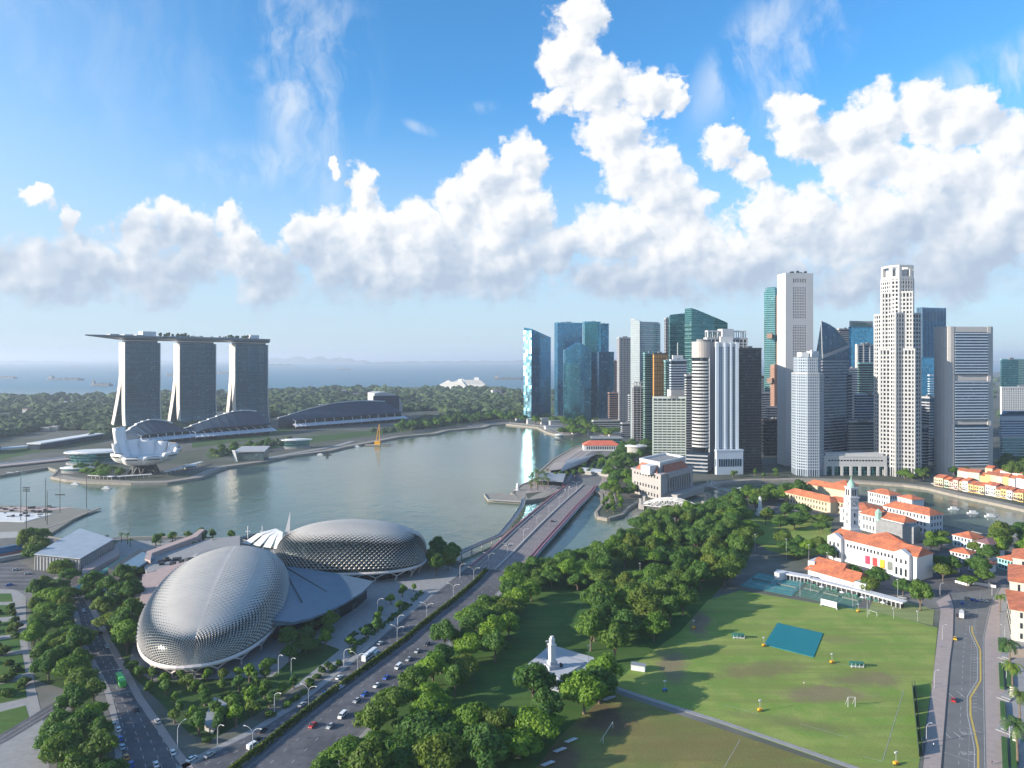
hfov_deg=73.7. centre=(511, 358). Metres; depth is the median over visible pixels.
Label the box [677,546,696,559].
broadleaf tree
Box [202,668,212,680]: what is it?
tree
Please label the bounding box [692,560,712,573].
broadleaf tree
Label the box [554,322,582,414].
office tower
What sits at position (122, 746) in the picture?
car
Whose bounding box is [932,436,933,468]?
office tower
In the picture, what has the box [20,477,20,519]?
light mast
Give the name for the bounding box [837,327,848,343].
office tower
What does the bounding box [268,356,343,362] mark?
island
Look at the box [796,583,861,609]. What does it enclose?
tennis courts
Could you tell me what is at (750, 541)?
broadleaf tree
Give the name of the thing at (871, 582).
spreading tree
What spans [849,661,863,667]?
dugout
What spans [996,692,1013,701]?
forecourt steps
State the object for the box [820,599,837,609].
sight screen
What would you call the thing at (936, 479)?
shophouse
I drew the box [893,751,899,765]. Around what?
floodlight trailer
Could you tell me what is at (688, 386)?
office tower
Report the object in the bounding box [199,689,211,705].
tree
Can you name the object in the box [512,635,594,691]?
war memorial
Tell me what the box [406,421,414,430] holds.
broadleaf tree
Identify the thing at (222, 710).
tree
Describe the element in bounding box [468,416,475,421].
broadleaf tree
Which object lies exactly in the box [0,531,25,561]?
grandstand
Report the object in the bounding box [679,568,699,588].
broadleaf tree
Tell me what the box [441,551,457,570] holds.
broadleaf tree
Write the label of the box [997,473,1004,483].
shophouse
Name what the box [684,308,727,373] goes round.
office tower
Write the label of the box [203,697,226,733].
ticket kiosk
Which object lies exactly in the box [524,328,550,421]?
office tower
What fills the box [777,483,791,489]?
spreading tree
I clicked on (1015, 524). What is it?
broadleaf tree
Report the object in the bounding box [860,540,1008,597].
junction road
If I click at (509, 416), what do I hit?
broadleaf tree
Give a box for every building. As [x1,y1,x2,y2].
[40,427,50,430]
[50,426,60,430]
[139,529,239,617]
[274,565,373,638]
[368,391,401,415]
[491,389,500,392]
[526,419,539,423]
[540,418,548,424]
[543,425,563,429]
[548,420,576,426]
[590,436,622,443]
[608,432,620,435]
[785,479,901,513]
[998,411,1023,419]
[1005,548,1023,744]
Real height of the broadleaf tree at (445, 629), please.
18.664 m
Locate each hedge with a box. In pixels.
[227,740,267,767]
[264,714,301,744]
[297,689,331,718]
[329,670,359,693]
[358,652,383,673]
[382,636,405,656]
[400,622,422,640]
[421,609,439,625]
[438,597,454,612]
[454,587,467,600]
[466,576,478,589]
[477,567,488,579]
[998,637,1002,651]
[999,663,1003,689]
[1000,700,1005,718]
[1001,736,1007,767]
[1006,661,1011,687]
[1010,736,1016,767]
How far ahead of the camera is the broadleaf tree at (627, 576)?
446.61 m
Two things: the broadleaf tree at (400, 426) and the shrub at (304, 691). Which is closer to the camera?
the shrub at (304, 691)
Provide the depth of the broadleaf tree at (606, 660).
317.05 m
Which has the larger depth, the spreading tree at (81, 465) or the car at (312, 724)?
the spreading tree at (81, 465)
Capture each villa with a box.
[949,547,975,562]
[951,531,984,549]
[968,559,997,571]
[973,537,1004,560]
[997,555,1012,570]
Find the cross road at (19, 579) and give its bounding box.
[0,560,79,590]
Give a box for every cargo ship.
[0,376,16,378]
[47,376,84,379]
[91,380,112,385]
[493,375,523,379]
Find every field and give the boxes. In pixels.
[536,693,834,767]
[618,590,937,767]
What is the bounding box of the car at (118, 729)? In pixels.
[115,726,121,732]
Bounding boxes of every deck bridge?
[0,445,27,449]
[0,457,69,466]
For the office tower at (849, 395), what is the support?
on the ground at (188, 454)
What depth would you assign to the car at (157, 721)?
289.64 m
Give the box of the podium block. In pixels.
[823,452,887,475]
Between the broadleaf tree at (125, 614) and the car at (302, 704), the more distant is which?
the broadleaf tree at (125, 614)
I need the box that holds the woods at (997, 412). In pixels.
[996,385,999,428]
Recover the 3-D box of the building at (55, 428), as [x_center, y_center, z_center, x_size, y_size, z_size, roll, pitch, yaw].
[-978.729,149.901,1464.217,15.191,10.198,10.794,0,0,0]
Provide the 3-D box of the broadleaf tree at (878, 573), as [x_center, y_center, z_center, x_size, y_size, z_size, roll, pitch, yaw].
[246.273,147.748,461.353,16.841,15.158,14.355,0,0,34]
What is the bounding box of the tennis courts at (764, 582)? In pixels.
[740,568,804,595]
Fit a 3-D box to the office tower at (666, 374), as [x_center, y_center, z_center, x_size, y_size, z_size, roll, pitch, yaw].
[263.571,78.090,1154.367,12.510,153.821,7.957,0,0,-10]
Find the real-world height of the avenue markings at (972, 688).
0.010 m
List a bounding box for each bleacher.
[540,760,554,765]
[553,747,565,751]
[564,737,577,742]
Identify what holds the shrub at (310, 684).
on the ground at (760, 556)
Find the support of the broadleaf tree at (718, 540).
on the lawn at (556, 609)
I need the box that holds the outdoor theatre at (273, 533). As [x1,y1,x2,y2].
[242,511,290,552]
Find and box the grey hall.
[34,528,113,570]
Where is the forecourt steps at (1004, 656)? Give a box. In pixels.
[998,653,1012,660]
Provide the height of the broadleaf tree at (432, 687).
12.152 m
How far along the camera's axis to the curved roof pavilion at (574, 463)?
959.06 m
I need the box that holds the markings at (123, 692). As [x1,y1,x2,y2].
[71,578,177,766]
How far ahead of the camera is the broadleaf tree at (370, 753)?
241.64 m
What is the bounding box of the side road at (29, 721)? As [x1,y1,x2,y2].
[0,702,55,743]
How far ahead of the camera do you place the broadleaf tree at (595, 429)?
1364.57 m
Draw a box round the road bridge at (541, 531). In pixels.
[470,483,596,570]
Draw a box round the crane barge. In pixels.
[365,424,389,445]
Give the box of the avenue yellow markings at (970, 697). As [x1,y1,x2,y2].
[969,626,980,767]
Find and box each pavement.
[53,577,121,758]
[81,595,192,767]
[177,562,472,767]
[338,591,501,764]
[923,594,953,767]
[984,588,1009,767]
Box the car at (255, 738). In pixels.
[250,736,261,741]
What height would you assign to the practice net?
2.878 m
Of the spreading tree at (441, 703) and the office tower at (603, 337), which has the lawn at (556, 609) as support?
the spreading tree at (441, 703)
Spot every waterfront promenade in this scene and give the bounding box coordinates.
[54,423,615,503]
[696,478,1023,508]
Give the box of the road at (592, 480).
[568,451,611,487]
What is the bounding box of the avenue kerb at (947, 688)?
[941,593,954,767]
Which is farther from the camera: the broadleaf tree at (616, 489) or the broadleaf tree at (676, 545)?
the broadleaf tree at (616, 489)
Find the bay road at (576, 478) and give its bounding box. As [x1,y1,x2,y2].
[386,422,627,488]
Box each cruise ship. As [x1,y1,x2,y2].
[440,379,466,388]
[454,377,487,386]
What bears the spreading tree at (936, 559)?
on the ground at (760, 556)
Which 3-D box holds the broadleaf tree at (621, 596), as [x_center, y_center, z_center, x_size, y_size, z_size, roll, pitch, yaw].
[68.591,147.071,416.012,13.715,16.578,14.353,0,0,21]
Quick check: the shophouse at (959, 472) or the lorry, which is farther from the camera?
the shophouse at (959, 472)
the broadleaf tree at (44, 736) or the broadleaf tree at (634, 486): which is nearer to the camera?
the broadleaf tree at (44, 736)
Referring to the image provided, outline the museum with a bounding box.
[110,427,181,475]
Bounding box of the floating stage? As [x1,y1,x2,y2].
[0,505,100,533]
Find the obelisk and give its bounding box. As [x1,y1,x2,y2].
[755,497,762,515]
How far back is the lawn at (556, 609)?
367.47 m
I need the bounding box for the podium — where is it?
[80,547,118,576]
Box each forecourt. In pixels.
[103,540,459,692]
[1000,596,1023,767]
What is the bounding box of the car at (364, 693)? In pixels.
[361,691,368,696]
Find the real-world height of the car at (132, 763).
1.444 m
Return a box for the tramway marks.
[1,706,52,741]
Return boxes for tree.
[16,529,34,545]
[17,527,35,535]
[19,622,45,648]
[21,544,45,557]
[22,535,50,549]
[25,579,49,593]
[26,617,52,640]
[27,596,43,613]
[27,612,50,621]
[29,641,52,657]
[29,648,65,680]
[31,602,49,612]
[32,587,54,601]
[32,722,77,750]
[34,528,52,537]
[36,633,55,645]
[37,729,85,763]
[38,602,61,620]
[38,708,75,734]
[40,575,52,582]
[45,588,65,603]
[46,560,74,574]
[48,629,98,649]
[49,559,74,566]
[49,578,71,587]
[50,603,74,616]
[50,613,74,627]
[51,653,92,677]
[52,681,89,710]
[53,644,73,656]
[55,624,84,636]
[57,594,75,604]
[57,621,76,630]
[57,751,94,767]
[58,568,82,581]
[61,586,79,596]
[64,667,99,685]
[65,625,92,649]
[66,707,104,735]
[72,462,89,467]
[72,647,93,661]
[77,728,119,762]
[78,570,104,586]
[79,583,94,599]
[79,701,109,713]
[80,467,91,475]
[82,715,113,739]
[84,587,105,599]
[84,677,107,702]
[86,468,96,477]
[89,596,116,613]
[91,460,101,467]
[91,469,109,476]
[91,611,120,631]
[94,575,118,590]
[94,757,131,767]
[96,463,108,469]
[103,465,118,473]
[104,591,121,612]
[107,608,139,625]
[108,582,123,595]
[110,623,136,653]
[111,563,133,577]
[111,619,137,635]
[114,469,123,477]
[116,597,143,614]
[117,572,139,581]
[119,579,145,598]
[125,660,138,673]
[130,565,143,574]
[132,665,147,678]
[143,680,155,692]
[147,666,157,680]
[151,534,160,545]
[157,672,169,681]
[158,678,170,694]
[167,532,176,540]
[167,708,179,723]
[171,691,178,704]
[175,701,184,710]
[176,670,184,678]
[178,673,194,687]
[185,705,198,717]
[187,679,202,693]
[187,710,205,734]
[197,682,207,692]
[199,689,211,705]
[202,532,206,540]
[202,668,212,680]
[208,699,225,711]
[209,528,216,536]
[211,713,223,733]
[214,706,227,715]
[216,678,225,690]
[218,447,225,452]
[218,668,228,678]
[221,691,231,698]
[224,693,242,700]
[226,696,238,710]
[226,702,243,727]
[227,530,234,536]
[228,445,237,450]
[231,674,244,690]
[233,667,244,674]
[241,685,248,692]
[243,663,258,681]
[243,684,257,700]
[244,698,261,715]
[251,675,261,685]
[258,657,277,668]
[258,679,272,698]
[259,667,270,678]
[264,437,271,442]
[265,692,273,706]
[276,681,289,695]
[277,626,298,642]
[280,642,298,662]
[289,674,297,688]
[291,636,320,652]
[297,626,315,638]
[300,619,320,627]
[309,756,338,767]
[314,734,368,767]
[318,609,339,624]
[318,629,331,647]
[319,623,334,632]
[344,636,356,647]
[347,734,389,767]
[352,700,398,731]
[361,626,370,637]
[363,729,392,745]
[370,686,415,706]
[371,617,381,632]
[373,611,381,618]
[378,605,383,612]
[381,734,418,756]
[384,746,424,767]
[385,593,394,603]
[391,709,444,742]
[395,600,403,608]
[397,422,405,432]
[397,665,427,689]
[398,584,407,596]
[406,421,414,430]
[409,692,455,716]
[411,681,445,709]
[411,732,465,767]
[414,421,421,426]
[414,652,449,680]
[422,721,465,747]
[424,421,432,426]
[426,550,437,566]
[426,643,455,673]
[428,535,446,546]
[428,553,444,575]
[428,618,459,642]
[429,544,444,555]
[434,419,442,427]
[441,545,459,556]
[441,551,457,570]
[443,413,450,424]
[444,542,461,551]
[445,417,454,425]
[445,664,468,695]
[446,653,480,676]
[447,701,488,728]
[450,627,476,644]
[453,605,479,623]
[453,632,481,653]
[458,606,501,637]
[461,720,503,746]
[463,733,509,767]
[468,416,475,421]
[470,594,496,607]
[477,614,508,637]
[481,630,510,661]
[481,707,515,731]
[482,603,514,615]
[483,415,492,421]
[493,596,524,612]
[498,413,504,421]
[498,570,525,584]
[499,579,515,592]
[500,726,543,758]
[502,612,519,639]
[503,561,530,575]
[503,586,529,612]
[504,414,514,421]
[512,661,556,698]
[514,705,564,738]
[519,415,526,422]
[521,581,541,600]
[522,575,545,585]
[524,555,544,567]
[525,567,544,577]
[530,687,564,714]
[531,416,539,424]
[539,557,552,561]
[541,413,551,417]
[541,558,557,567]
[541,565,562,586]
[551,549,579,563]
[555,672,573,693]
[556,558,579,585]
[557,427,566,433]
[559,668,608,714]
[560,417,567,427]
[564,418,575,423]
[566,573,587,590]
[569,428,576,433]
[569,560,602,584]
[574,546,590,559]
[574,613,605,650]
[577,419,585,426]
[579,607,610,641]
[580,582,615,605]
[581,420,590,425]
[581,429,587,436]
[584,423,591,430]
[585,652,624,675]
[586,540,606,548]
[586,568,617,584]
[587,544,611,560]
[587,580,614,591]
[588,665,617,703]
[591,427,599,435]
[591,593,620,628]
[596,555,614,569]
[598,621,629,661]
[599,482,611,493]
[601,466,615,474]
[602,463,612,469]
[603,428,611,435]
[603,503,610,511]
[604,535,621,546]
[604,541,616,557]
[605,457,617,466]
[606,608,644,633]
[607,473,619,480]
[607,479,619,484]
[609,449,622,456]
[610,485,623,497]
[611,427,620,431]
[612,528,626,540]
[612,542,636,568]
[613,459,624,467]
[614,471,623,478]
[614,581,639,591]
[614,586,633,604]
[615,571,635,584]
[616,447,626,451]
[617,441,627,446]
[617,603,631,609]
[620,452,632,459]
[620,469,631,484]
[622,531,641,547]
[623,459,638,468]
[624,486,634,496]
[625,478,633,485]
[626,528,639,530]
[626,531,646,548]
[627,516,639,528]
[627,582,661,605]
[630,599,668,620]
[631,484,637,493]
[632,515,649,529]
[632,567,667,580]
[635,448,645,457]
[635,547,648,561]
[636,549,666,562]
[637,575,658,586]
[638,508,656,517]
[639,439,650,444]
[640,529,650,535]
[641,536,662,548]
[642,518,661,535]
[642,611,670,641]
[643,535,658,549]
[643,562,668,572]
[645,446,651,455]
[649,530,669,543]
[652,578,671,596]
[653,545,676,563]
[655,509,668,521]
[656,505,674,511]
[656,572,682,586]
[660,514,674,525]
[660,522,678,541]
[661,595,679,623]
[664,528,684,541]
[665,569,683,577]
[666,541,682,550]
[667,504,683,521]
[668,583,699,615]
[669,549,693,565]
[669,558,689,571]
[675,518,691,527]
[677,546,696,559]
[678,509,698,521]
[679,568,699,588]
[681,500,696,509]
[681,527,706,545]
[686,527,706,546]
[686,546,702,558]
[687,561,712,590]
[692,505,708,515]
[692,518,714,531]
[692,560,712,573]
[693,512,702,521]
[693,516,714,523]
[698,552,722,567]
[700,541,721,554]
[702,497,720,506]
[702,534,726,546]
[705,503,716,513]
[706,512,718,522]
[706,529,722,537]
[710,563,741,585]
[711,523,730,536]
[711,550,728,557]
[714,509,723,514]
[715,499,731,510]
[715,516,739,537]
[716,495,730,501]
[718,545,727,551]
[719,553,746,578]
[720,513,740,519]
[722,505,742,518]
[724,533,738,544]
[726,487,745,498]
[726,547,743,559]
[728,535,749,552]
[730,526,764,537]
[731,494,748,505]
[733,500,747,509]
[735,519,746,526]
[737,507,752,519]
[739,532,753,552]
[740,484,753,498]
[740,489,750,498]
[742,519,760,527]
[748,488,768,506]
[748,494,762,510]
[759,508,773,524]
[760,486,770,492]
[763,483,776,489]
[766,489,787,501]
[766,507,774,519]
[767,490,779,505]
[771,515,788,530]
[772,530,792,541]
[775,540,799,547]
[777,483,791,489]
[778,484,789,498]
[779,504,791,514]
[782,502,793,513]
[784,545,807,558]
[787,517,802,529]
[788,511,809,525]
[789,479,807,489]
[790,535,804,543]
[794,503,812,511]
[799,539,815,556]
[811,513,832,521]
[811,536,826,547]
[812,521,830,531]
[816,543,836,558]
[847,564,862,572]
[854,577,880,589]
[863,565,890,581]
[892,577,911,595]
[895,469,911,478]
[906,473,917,479]
[908,579,932,610]
[914,468,926,477]
[917,471,929,477]
[922,466,929,472]
[923,537,938,550]
[924,531,935,538]
[930,536,952,548]
[933,555,946,564]
[933,563,957,580]
[934,530,950,536]
[940,555,962,574]
[948,466,957,471]
[957,575,978,586]
[962,555,992,569]
[967,538,979,549]
[973,566,995,582]
[976,544,1000,559]
[986,527,1013,544]
[987,520,1014,535]
[993,537,1009,550]
[994,463,1005,468]
[995,594,1006,611]
[997,457,1011,463]
[999,452,1016,459]
[999,638,1020,670]
[999,715,1023,764]
[1001,460,1022,472]
[1002,660,1022,685]
[1007,685,1023,718]
[1010,522,1023,534]
[1013,456,1023,461]
[1013,523,1023,533]
[1014,538,1023,548]
[1016,530,1023,538]
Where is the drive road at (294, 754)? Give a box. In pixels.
[192,566,504,767]
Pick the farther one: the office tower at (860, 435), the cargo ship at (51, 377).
the cargo ship at (51, 377)
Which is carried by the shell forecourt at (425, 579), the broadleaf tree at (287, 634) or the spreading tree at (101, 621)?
the broadleaf tree at (287, 634)
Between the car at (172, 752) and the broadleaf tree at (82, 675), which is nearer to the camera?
the car at (172, 752)
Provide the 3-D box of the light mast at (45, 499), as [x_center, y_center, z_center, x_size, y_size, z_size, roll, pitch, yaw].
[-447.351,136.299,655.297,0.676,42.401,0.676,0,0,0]
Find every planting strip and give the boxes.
[347,631,358,636]
[348,636,368,649]
[369,619,392,634]
[393,602,412,617]
[410,590,423,601]
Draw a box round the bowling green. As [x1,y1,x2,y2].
[869,601,933,624]
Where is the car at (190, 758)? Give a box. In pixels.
[185,755,197,762]
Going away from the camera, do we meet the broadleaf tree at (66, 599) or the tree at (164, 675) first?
the tree at (164, 675)
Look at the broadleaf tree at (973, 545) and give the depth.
529.93 m
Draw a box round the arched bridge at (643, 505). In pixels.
[638,496,703,508]
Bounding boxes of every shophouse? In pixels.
[931,474,942,485]
[935,475,951,486]
[942,477,953,487]
[947,478,954,488]
[951,477,963,489]
[957,468,964,476]
[958,478,965,490]
[962,468,969,477]
[962,477,978,491]
[967,481,978,492]
[968,469,975,477]
[972,482,982,493]
[974,469,984,481]
[977,482,985,494]
[980,472,984,481]
[982,481,994,495]
[985,465,998,472]
[985,471,992,482]
[988,482,1004,496]
[991,472,999,481]
[993,486,1003,497]
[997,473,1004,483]
[999,485,1012,498]
[1003,473,1012,484]
[1005,487,1021,499]
[1009,475,1016,486]
[1011,489,1020,500]
[1016,475,1023,488]
[1016,489,1023,501]
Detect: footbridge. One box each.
[460,499,525,556]
[704,480,740,491]
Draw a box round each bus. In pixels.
[115,671,125,687]
[361,646,377,661]
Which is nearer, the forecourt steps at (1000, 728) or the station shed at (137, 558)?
the forecourt steps at (1000, 728)
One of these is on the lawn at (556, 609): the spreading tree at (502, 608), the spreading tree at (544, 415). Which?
the spreading tree at (502, 608)
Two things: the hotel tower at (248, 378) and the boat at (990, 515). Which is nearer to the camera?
the boat at (990, 515)
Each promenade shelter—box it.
[88,475,114,479]
[117,474,151,478]
[163,466,187,471]
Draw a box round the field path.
[616,687,858,767]
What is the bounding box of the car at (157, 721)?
[154,718,160,723]
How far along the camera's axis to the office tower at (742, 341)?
988.74 m
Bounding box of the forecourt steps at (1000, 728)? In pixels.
[995,724,1012,734]
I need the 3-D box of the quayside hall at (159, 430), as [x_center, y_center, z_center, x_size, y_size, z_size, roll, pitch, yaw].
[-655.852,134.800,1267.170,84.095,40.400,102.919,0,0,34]
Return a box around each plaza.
[0,589,48,767]
[524,448,616,493]
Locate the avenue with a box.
[943,588,1000,767]
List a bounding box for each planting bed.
[0,439,103,459]
[30,594,107,767]
[91,595,132,660]
[128,642,339,739]
[192,426,292,447]
[204,422,478,458]
[423,419,494,425]
[578,426,620,433]
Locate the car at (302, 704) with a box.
[297,701,306,706]
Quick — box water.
[0,360,1023,563]
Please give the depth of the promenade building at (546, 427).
1493.04 m
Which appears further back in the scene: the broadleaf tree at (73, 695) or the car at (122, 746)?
the broadleaf tree at (73, 695)
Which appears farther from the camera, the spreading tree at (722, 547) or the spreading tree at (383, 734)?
the spreading tree at (722, 547)
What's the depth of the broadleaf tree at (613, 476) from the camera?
824.13 m
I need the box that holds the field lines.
[724,663,903,766]
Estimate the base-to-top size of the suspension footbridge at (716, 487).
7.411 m
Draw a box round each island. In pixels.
[0,360,91,362]
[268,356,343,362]
[268,364,299,365]
[300,358,371,362]
[360,362,408,363]
[381,361,463,362]
[442,360,523,362]
[492,360,553,362]
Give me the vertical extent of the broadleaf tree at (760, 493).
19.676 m
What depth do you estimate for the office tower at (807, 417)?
899.38 m
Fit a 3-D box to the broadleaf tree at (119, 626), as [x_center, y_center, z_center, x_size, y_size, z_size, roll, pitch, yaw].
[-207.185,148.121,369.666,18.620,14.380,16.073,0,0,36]
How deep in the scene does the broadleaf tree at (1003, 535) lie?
539.82 m
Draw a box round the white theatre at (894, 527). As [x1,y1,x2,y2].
[828,494,943,580]
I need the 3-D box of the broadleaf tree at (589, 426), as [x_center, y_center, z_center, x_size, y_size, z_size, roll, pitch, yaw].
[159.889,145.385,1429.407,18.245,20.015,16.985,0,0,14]
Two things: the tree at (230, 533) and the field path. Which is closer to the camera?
the field path
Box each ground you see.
[0,372,1023,516]
[0,496,1019,767]
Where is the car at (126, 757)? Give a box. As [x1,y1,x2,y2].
[123,753,129,760]
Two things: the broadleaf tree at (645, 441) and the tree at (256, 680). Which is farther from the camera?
the broadleaf tree at (645, 441)
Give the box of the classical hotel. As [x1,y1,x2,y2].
[631,453,703,500]
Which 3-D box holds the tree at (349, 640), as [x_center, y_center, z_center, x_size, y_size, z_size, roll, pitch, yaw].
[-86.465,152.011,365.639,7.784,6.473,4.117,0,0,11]
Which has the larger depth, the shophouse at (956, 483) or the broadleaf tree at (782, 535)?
the shophouse at (956, 483)
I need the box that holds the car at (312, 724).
[308,721,317,728]
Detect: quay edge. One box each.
[0,424,1023,520]
[48,495,1015,569]
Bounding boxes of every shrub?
[0,645,11,654]
[0,672,16,681]
[0,688,12,696]
[3,658,14,665]
[5,603,14,608]
[5,609,16,615]
[5,621,23,633]
[7,664,23,671]
[8,616,19,623]
[10,631,20,637]
[15,676,31,688]
[202,737,211,742]
[265,710,276,717]
[282,700,292,708]
[290,693,300,700]
[300,689,307,694]
[305,677,314,682]
[307,681,315,688]
[311,673,321,678]
[318,665,325,672]
[324,661,331,666]
[327,664,337,670]
[335,659,341,664]
[347,648,355,653]
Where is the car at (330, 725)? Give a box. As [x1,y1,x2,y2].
[326,722,334,728]
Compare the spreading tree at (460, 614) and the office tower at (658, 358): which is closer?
the spreading tree at (460, 614)
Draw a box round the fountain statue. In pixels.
[514,483,520,490]
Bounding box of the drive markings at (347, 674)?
[193,569,498,767]
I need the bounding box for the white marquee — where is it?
[630,661,646,671]
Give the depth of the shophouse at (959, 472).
869.73 m
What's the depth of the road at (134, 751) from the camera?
294.79 m
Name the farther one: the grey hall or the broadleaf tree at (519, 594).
the grey hall
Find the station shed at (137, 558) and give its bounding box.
[108,549,153,580]
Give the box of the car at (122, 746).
[119,743,125,749]
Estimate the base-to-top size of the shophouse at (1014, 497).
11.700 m
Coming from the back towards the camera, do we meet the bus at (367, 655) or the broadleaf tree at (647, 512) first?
the broadleaf tree at (647, 512)
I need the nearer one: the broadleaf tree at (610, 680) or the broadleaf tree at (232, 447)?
the broadleaf tree at (610, 680)
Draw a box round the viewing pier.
[484,493,524,503]
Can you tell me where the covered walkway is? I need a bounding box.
[75,555,127,588]
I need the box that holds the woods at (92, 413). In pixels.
[0,388,279,447]
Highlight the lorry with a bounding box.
[959,610,963,618]
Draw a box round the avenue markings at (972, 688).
[944,589,998,767]
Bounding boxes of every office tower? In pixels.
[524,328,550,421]
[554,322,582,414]
[555,330,563,415]
[563,342,590,421]
[563,363,579,418]
[583,321,600,419]
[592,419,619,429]
[597,352,613,418]
[599,323,608,351]
[608,392,617,419]
[614,360,616,391]
[617,336,630,428]
[620,422,630,437]
[628,395,630,421]
[630,318,660,438]
[632,382,642,443]
[643,351,651,445]
[652,352,667,397]
[652,396,685,462]
[664,317,668,358]
[664,359,669,395]
[667,342,686,396]
[669,313,684,358]
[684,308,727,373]
[684,373,691,451]
[686,339,713,473]
[703,329,747,465]
[714,337,743,474]
[739,346,761,471]
[761,375,763,390]
[761,391,769,418]
[761,417,776,455]
[764,287,776,405]
[766,406,776,418]
[777,271,812,465]
[791,350,823,476]
[817,321,849,451]
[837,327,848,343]
[847,373,852,450]
[847,418,873,451]
[848,321,873,367]
[849,367,857,419]
[854,392,873,419]
[855,342,873,367]
[857,362,873,392]
[874,265,921,476]
[916,307,945,395]
[921,395,933,462]
[921,424,927,467]
[927,374,933,395]
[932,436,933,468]
[934,326,992,474]
[999,414,1023,451]
[1000,358,1018,386]
[1000,385,1023,413]
[1000,436,1023,456]
[1018,359,1023,384]
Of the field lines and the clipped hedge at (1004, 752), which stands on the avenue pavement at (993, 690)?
the clipped hedge at (1004, 752)
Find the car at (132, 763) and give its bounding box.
[128,760,134,767]
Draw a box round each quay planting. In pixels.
[212,422,446,456]
[408,411,499,424]
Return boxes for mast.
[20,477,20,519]
[23,487,29,528]
[45,478,45,520]
[47,491,47,524]
[245,526,250,539]
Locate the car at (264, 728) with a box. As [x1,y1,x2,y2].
[257,726,267,732]
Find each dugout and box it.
[732,633,744,638]
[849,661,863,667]
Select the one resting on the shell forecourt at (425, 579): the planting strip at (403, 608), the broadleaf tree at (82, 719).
the planting strip at (403, 608)
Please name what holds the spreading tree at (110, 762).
on the planting bed at (56, 681)
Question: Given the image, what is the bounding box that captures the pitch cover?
[765,623,822,656]
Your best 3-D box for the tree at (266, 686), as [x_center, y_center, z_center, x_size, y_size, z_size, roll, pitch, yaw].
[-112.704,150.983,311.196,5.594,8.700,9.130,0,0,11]
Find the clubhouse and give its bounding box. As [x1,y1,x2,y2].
[774,557,907,608]
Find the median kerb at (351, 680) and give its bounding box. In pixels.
[238,575,482,767]
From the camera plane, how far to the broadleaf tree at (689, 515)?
613.33 m
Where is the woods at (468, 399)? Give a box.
[271,384,523,423]
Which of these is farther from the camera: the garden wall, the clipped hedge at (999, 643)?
the garden wall
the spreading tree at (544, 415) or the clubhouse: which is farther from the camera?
the spreading tree at (544, 415)
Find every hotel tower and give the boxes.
[111,340,160,425]
[168,342,216,422]
[226,343,269,421]
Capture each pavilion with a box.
[60,466,94,473]
[63,449,117,465]
[184,464,196,468]
[232,446,269,461]
[281,438,311,448]
[537,472,565,485]
[549,462,565,472]
[555,434,563,438]
[561,454,599,472]
[582,467,609,476]
[625,444,646,460]
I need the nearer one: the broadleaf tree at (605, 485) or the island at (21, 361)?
the broadleaf tree at (605, 485)
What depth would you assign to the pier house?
1145.00 m
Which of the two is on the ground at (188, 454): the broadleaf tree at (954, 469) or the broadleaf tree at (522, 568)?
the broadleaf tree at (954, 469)
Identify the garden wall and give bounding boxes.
[933,568,995,587]
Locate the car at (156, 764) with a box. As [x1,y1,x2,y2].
[152,760,159,767]
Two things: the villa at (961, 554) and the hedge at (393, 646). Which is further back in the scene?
the villa at (961, 554)
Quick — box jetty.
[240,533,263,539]
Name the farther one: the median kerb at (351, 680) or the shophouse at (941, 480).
the shophouse at (941, 480)
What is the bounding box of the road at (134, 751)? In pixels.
[61,578,186,767]
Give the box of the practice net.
[912,684,922,755]
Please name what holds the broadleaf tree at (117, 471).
on the ground at (188, 454)
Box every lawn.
[0,593,12,601]
[0,605,15,616]
[0,621,16,635]
[0,638,20,650]
[0,654,24,675]
[0,681,26,702]
[0,705,30,733]
[341,508,759,767]
[747,512,831,557]
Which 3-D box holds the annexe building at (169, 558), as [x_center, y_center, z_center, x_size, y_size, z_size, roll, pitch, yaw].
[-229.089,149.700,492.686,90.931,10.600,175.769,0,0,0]
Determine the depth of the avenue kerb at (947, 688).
316.61 m
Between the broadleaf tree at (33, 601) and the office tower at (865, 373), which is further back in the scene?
the office tower at (865, 373)
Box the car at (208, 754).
[203,751,215,758]
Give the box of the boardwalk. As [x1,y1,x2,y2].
[269,441,354,458]
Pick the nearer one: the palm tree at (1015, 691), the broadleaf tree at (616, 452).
the palm tree at (1015, 691)
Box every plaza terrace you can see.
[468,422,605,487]
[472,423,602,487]
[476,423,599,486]
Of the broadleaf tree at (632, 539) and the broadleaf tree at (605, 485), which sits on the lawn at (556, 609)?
the broadleaf tree at (632, 539)
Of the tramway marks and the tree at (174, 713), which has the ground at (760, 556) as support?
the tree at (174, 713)
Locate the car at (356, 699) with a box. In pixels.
[352,697,360,702]
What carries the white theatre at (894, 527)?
on the ground at (760, 556)
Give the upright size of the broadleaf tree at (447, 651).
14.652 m
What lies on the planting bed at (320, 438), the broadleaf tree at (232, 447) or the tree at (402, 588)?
the broadleaf tree at (232, 447)
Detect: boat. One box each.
[948,506,959,509]
[967,510,979,513]
[984,514,996,516]
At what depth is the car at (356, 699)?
307.75 m
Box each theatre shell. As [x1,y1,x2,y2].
[136,545,289,678]
[275,519,426,581]
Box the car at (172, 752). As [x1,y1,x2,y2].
[169,749,175,755]
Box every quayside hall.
[126,419,193,441]
[184,410,276,439]
[278,400,406,428]
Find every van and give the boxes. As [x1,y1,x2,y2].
[246,740,258,749]
[337,709,346,718]
[394,662,401,669]
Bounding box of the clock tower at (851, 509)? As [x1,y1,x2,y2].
[842,476,860,532]
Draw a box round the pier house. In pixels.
[582,440,617,450]
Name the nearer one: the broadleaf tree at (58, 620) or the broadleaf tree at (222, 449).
the broadleaf tree at (58, 620)

